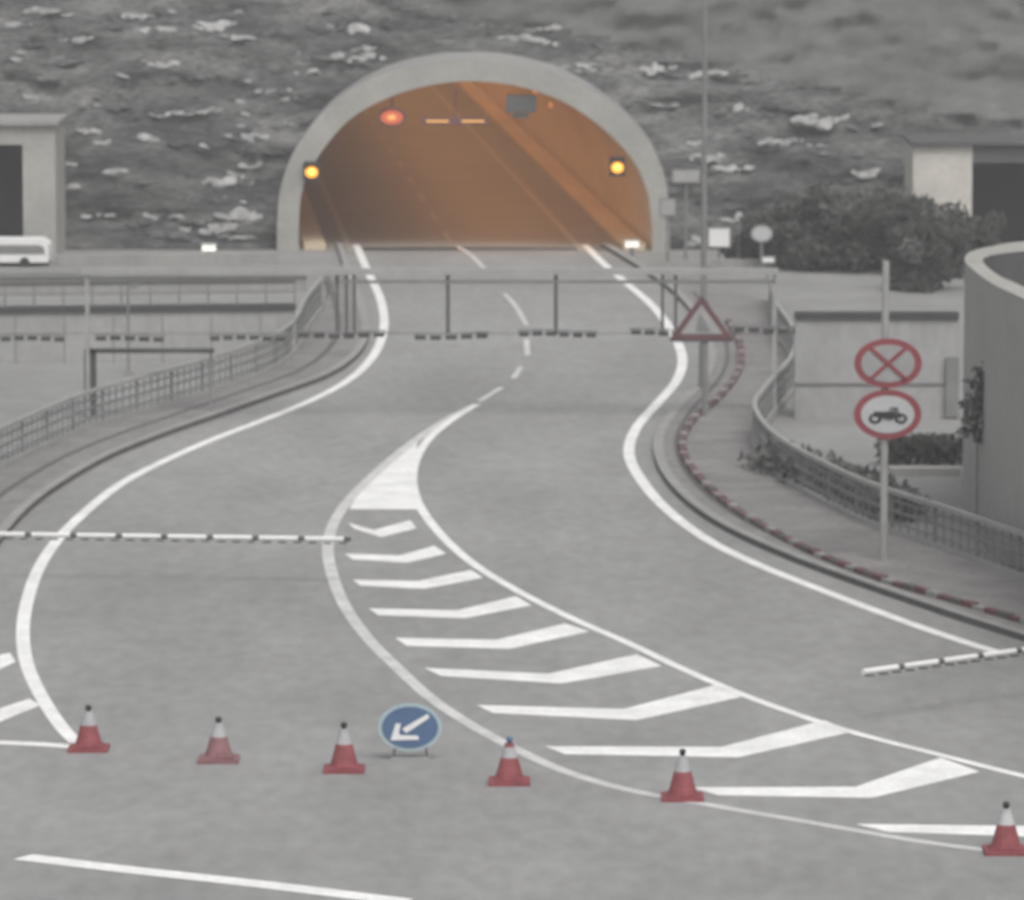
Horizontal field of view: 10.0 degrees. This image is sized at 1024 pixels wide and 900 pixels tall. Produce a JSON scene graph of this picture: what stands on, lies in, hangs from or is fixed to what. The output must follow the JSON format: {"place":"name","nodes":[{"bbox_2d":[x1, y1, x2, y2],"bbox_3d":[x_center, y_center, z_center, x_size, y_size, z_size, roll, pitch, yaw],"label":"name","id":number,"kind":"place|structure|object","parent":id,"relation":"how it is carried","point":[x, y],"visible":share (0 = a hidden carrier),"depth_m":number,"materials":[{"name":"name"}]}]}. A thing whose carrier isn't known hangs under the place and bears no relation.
{"place":"outdoors","nodes":[
{"label":"outdoors","id":0,"kind":"place"},
{"bbox_2d":[0,272,306,292],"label":"parapet wall","id":1,"kind":"structure","parent":0,"point":[301,283],"depth_m":172.05,"materials":[{"name":"concrete"}]},
{"bbox_2d":[56,252,276,266],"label":"parapet wall","id":2,"kind":"structure","parent":0,"point":[145,259],"depth_m":181.74,"materials":[{"name":"concrete"}]},
{"bbox_2d":[0,250,1004,564],"bbox_3d":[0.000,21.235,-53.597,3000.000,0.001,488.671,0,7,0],"label":"ground","id":3,"kind":"structure","parent":0,"point":[28,386],"depth_m":151.57,"materials":[{"name":"concrete"}]},
{"bbox_2d":[0,236,52,266],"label":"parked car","id":4,"kind":"object","parent":3,"relation":"on","point":[25,251],"visible":1,"depth_m":181.06,"materials":[{"name":"white metal"}]},
{"bbox_2d":[0,114,67,259],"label":"concrete portal","id":5,"kind":"object","parent":3,"relation":"on","point":[32,174],"visible":0.75,"depth_m":183.76,"materials":[{"name":"grey concrete"}]},
{"bbox_2d":[123,283,137,375],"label":"lamp post","id":6,"kind":"object","parent":3,"relation":"on","point":[128,372],"visible":1,"depth_m":148.19,"materials":[{"name":"grey metal"}]},
{"bbox_2d":[0,277,295,362],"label":"retaining wall","id":7,"kind":"structure","parent":3,"relation":"on","point":[265,317],"depth_m":152.11,"materials":[{"name":"concrete"}]},
{"bbox_2d":[84,348,213,415],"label":"gate frame","id":8,"kind":"object","parent":3,"relation":"on","point":[93,371],"visible":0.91,"depth_m":138.67,"materials":[{"name":"metal"}]},
{"bbox_2d":[0,277,323,468],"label":"railing","id":9,"kind":"object","parent":3,"relation":"on","point":[310,309],"visible":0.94,"depth_m":139.50,"materials":[{"name":"metal"}]},
{"bbox_2d":[0,263,361,524],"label":"footpath","id":10,"kind":"structure","parent":3,"relation":"on","point":[22,480],"depth_m":138.31,"materials":[{"name":"grey concrete"}]},
{"bbox_2d":[0,243,369,543],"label":"kerb","id":11,"kind":"structure","parent":3,"relation":"on","point":[16,516],"depth_m":136.50,"materials":[{"name":"concrete"}]},
{"bbox_2d":[201,243,216,252],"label":"marker lamp","id":12,"kind":"object","parent":3,"relation":"on","point":[208,247],"visible":0.69,"depth_m":183.71,"materials":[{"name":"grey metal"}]},
{"bbox_2d":[0,268,794,415],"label":"height limit gantry","id":13,"kind":"object","parent":3,"relation":"on","point":[447,272],"visible":1,"depth_m":138.09,"materials":[{"name":"grey metal"}]},
{"bbox_2d":[277,52,669,250],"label":"tunnel portal","id":14,"kind":"object","parent":3,"relation":"on","point":[465,150],"visible":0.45,"depth_m":202.79,"materials":[{"name":"concrete"}]},
{"bbox_2d":[624,239,639,255],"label":"marker lamp","id":15,"kind":"object","parent":3,"relation":"on","point":[631,243],"visible":1,"depth_m":185.22,"materials":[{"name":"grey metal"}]},
{"bbox_2d":[659,198,675,263],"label":"traffic sign","id":16,"kind":"object","parent":3,"relation":"on","point":[667,208],"visible":1,"depth_m":181.83,"materials":[{"name":"grey metal"}]},
{"bbox_2d":[672,169,700,260],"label":"traffic sign","id":17,"kind":"object","parent":3,"relation":"on","point":[685,176],"visible":1,"depth_m":182.96,"materials":[{"name":"grey metal"}]},
{"bbox_2d":[669,295,732,415],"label":"warning sign","id":18,"kind":"object","parent":3,"relation":"on","point":[702,323],"visible":1,"depth_m":137.57,"materials":[{"name":"metal"}]},
{"bbox_2d":[698,0,706,386],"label":"street lamp","id":19,"kind":"object","parent":3,"relation":"on","point":[704,168],"visible":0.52,"depth_m":143.73,"materials":[{"name":"grey metal"}]},
{"bbox_2d":[707,227,730,258],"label":"traffic sign","id":20,"kind":"object","parent":3,"relation":"on","point":[718,237],"visible":0.79,"depth_m":180.22,"materials":[{"name":"grey metal"}]},
{"bbox_2d":[734,211,742,258],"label":"traffic sign","id":21,"kind":"object","parent":3,"relation":"on","point":[737,215],"visible":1,"depth_m":180.76,"materials":[{"name":"grey metal"}]},
{"bbox_2d":[720,224,759,258],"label":"tree","id":22,"kind":"object","parent":3,"relation":"on","point":[730,253],"visible":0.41,"depth_m":182.08,"materials":[{"name":"green plant"}]},
{"bbox_2d":[750,225,773,267],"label":"traffic sign","id":23,"kind":"object","parent":3,"relation":"on","point":[761,234],"visible":0.89,"depth_m":178.78,"materials":[{"name":"grey metal"}]},
{"bbox_2d":[761,256,774,279],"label":"traffic sign","id":24,"kind":"object","parent":3,"relation":"on","point":[767,260],"visible":0.63,"depth_m":176.05,"materials":[{"name":"grey metal"}]},
{"bbox_2d":[734,210,804,269],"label":"tree","id":25,"kind":"object","parent":3,"relation":"on","point":[782,236],"visible":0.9,"depth_m":179.84,"materials":[{"name":"green plant"}]},
{"bbox_2d":[601,243,1023,640],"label":"kerb","id":26,"kind":"structure","parent":3,"relation":"on","point":[681,492],"depth_m":115.68,"materials":[{"name":"concrete"}]},
{"bbox_2d":[768,187,860,269],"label":"tree","id":27,"kind":"object","parent":3,"relation":"on","point":[813,211],"visible":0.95,"depth_m":179.30,"materials":[{"name":"green plant"}]},
{"bbox_2d":[712,259,952,268],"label":"parapet wall","id":28,"kind":"structure","parent":3,"relation":"on","point":[735,263],"depth_m":180.29,"materials":[{"name":"concrete"}]},
{"bbox_2d":[737,440,931,521],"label":"hedge","id":29,"kind":"object","parent":3,"relation":"on","point":[762,458],"visible":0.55,"depth_m":123.02,"materials":[{"name":"green plant"}]},
{"bbox_2d":[663,275,1023,629],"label":"footpath","id":30,"kind":"structure","parent":3,"relation":"on","point":[718,439],"depth_m":122.69,"materials":[{"name":"grey concrete"}]},
{"bbox_2d":[679,319,1023,623],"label":"edging kerb","id":31,"kind":"structure","parent":30,"relation":"on","point":[699,476],"depth_m":116.18,"materials":[{"name":"concrete"}]},
{"bbox_2d":[800,180,892,271],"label":"tree","id":32,"kind":"object","parent":3,"relation":"on","point":[854,253],"visible":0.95,"depth_m":178.88,"materials":[{"name":"green plant"}]},
{"bbox_2d":[794,311,958,418],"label":"retaining wall","id":33,"kind":"structure","parent":3,"relation":"on","point":[829,383],"depth_m":138.14,"materials":[{"name":"concrete"}]},
{"bbox_2d":[844,183,926,258],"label":"tree","id":34,"kind":"object","parent":3,"relation":"on","point":[869,196],"visible":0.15,"depth_m":182.32,"materials":[{"name":"green plant"}]},
{"bbox_2d":[751,275,1023,579],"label":"railing","id":35,"kind":"object","parent":3,"relation":"on","point":[763,432],"visible":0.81,"depth_m":119.15,"materials":[{"name":"metal"}]},
{"bbox_2d":[854,261,921,560],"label":"prohibition sign","id":36,"kind":"object","parent":3,"relation":"on","point":[885,363],"visible":1,"depth_m":111.91,"materials":[{"name":"metal"}]},
{"bbox_2d":[854,192,949,272],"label":"tree","id":37,"kind":"object","parent":3,"relation":"on","point":[895,210],"visible":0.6,"depth_m":178.07,"materials":[{"name":"green plant"}]},
{"bbox_2d":[873,432,962,476],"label":"planter","id":38,"kind":"object","parent":3,"relation":"on","point":[933,449],"visible":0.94,"depth_m":128.81,"materials":[{"name":"green plant"}]},
{"bbox_2d":[886,217,975,293],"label":"tree","id":39,"kind":"object","parent":3,"relation":"on","point":[935,245],"visible":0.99,"depth_m":172.11,"materials":[{"name":"green plant"}]},
{"bbox_2d":[894,193,976,278],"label":"tree","id":40,"kind":"object","parent":3,"relation":"on","point":[950,218],"visible":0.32,"depth_m":177.28,"materials":[{"name":"green plant"}]},
{"bbox_2d":[901,133,1023,242],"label":"concrete portal","id":41,"kind":"object","parent":3,"relation":"on","point":[979,174],"visible":0.68,"depth_m":183.70,"materials":[{"name":"concrete"}]},
{"bbox_2d":[955,361,984,514],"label":"slender tree","id":42,"kind":"object","parent":3,"relation":"on","point":[972,419],"visible":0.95,"depth_m":115.20,"materials":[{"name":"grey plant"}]},
{"bbox_2d":[958,210,1008,272],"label":"tree","id":43,"kind":"object","parent":3,"relation":"on","point":[986,228],"visible":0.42,"depth_m":178.67,"materials":[{"name":"green plant"}]},
{"bbox_2d":[962,241,1023,571],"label":"concrete shaft","id":44,"kind":"object","parent":3,"relation":"on","point":[994,308],"visible":0.95,"depth_m":113.76,"materials":[{"name":"concrete"}]},
{"bbox_2d":[0,247,1023,899],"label":"road","id":45,"kind":"structure","parent":0,"point":[158,655],"depth_m":99.96,"materials":[{"name":"grey asphalt"}]},
{"bbox_2d":[67,705,109,752],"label":"traffic cone","id":46,"kind":"object","parent":45,"relation":"on","point":[88,739],"visible":1,"depth_m":91.03,"materials":[{"name":"plastic"}]},
{"bbox_2d":[0,532,350,543],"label":"boom barrier","id":47,"kind":"object","parent":45,"relation":"on","point":[147,537],"visible":1,"depth_m":110.17,"materials":[{"name":"white metal"}]},
{"bbox_2d":[197,716,239,763],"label":"traffic cone","id":48,"kind":"object","parent":45,"relation":"on","point":[218,750],"visible":1,"depth_m":90.00,"materials":[{"name":"plastic"}]},
{"bbox_2d":[323,722,364,773],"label":"traffic cone","id":49,"kind":"object","parent":45,"relation":"on","point":[344,760],"visible":1,"depth_m":89.11,"materials":[{"name":"plastic"}]},
{"bbox_2d":[378,703,441,759],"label":"keep left sign","id":50,"kind":"object","parent":45,"relation":"on","point":[410,727],"visible":1,"depth_m":90.16,"materials":[{"name":"blue metal"}]},
{"bbox_2d":[489,736,529,786],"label":"traffic cone","id":51,"kind":"object","parent":45,"relation":"on","point":[509,773],"visible":1,"depth_m":88.01,"materials":[{"name":"plastic"}]},
{"bbox_2d":[0,244,1023,899],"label":"road marking","id":52,"kind":"object","parent":45,"relation":"on","point":[390,482],"visible":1,"depth_m":100.36,"materials":[{"name":"paint"}]},
{"bbox_2d":[661,748,703,801],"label":"traffic cone","id":53,"kind":"object","parent":45,"relation":"on","point":[682,787],"visible":1,"depth_m":86.66,"materials":[{"name":"plastic"}]},
{"bbox_2d":[861,647,1023,675],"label":"boom barrier","id":54,"kind":"object","parent":45,"relation":"on","point":[947,661],"visible":1,"depth_m":94.68,"materials":[{"name":"white metal"}]},
{"bbox_2d":[982,801,1023,855],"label":"traffic cone","id":55,"kind":"object","parent":45,"relation":"on","point":[1005,841],"visible":1,"depth_m":82.34,"materials":[{"name":"plastic"}]},
{"bbox_2d":[0,0,1023,249],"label":"hillside","id":56,"kind":"structure","parent":0,"point":[906,66],"depth_m":191.07,"materials":[{"name":"grey stone"}]},
{"bbox_2d":[5,6,939,247],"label":"boulders","id":57,"kind":"object","parent":56,"relation":"on","point":[240,214],"visible":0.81,"depth_m":190.34,"materials":[{"name":"grey stone"}]}
]}

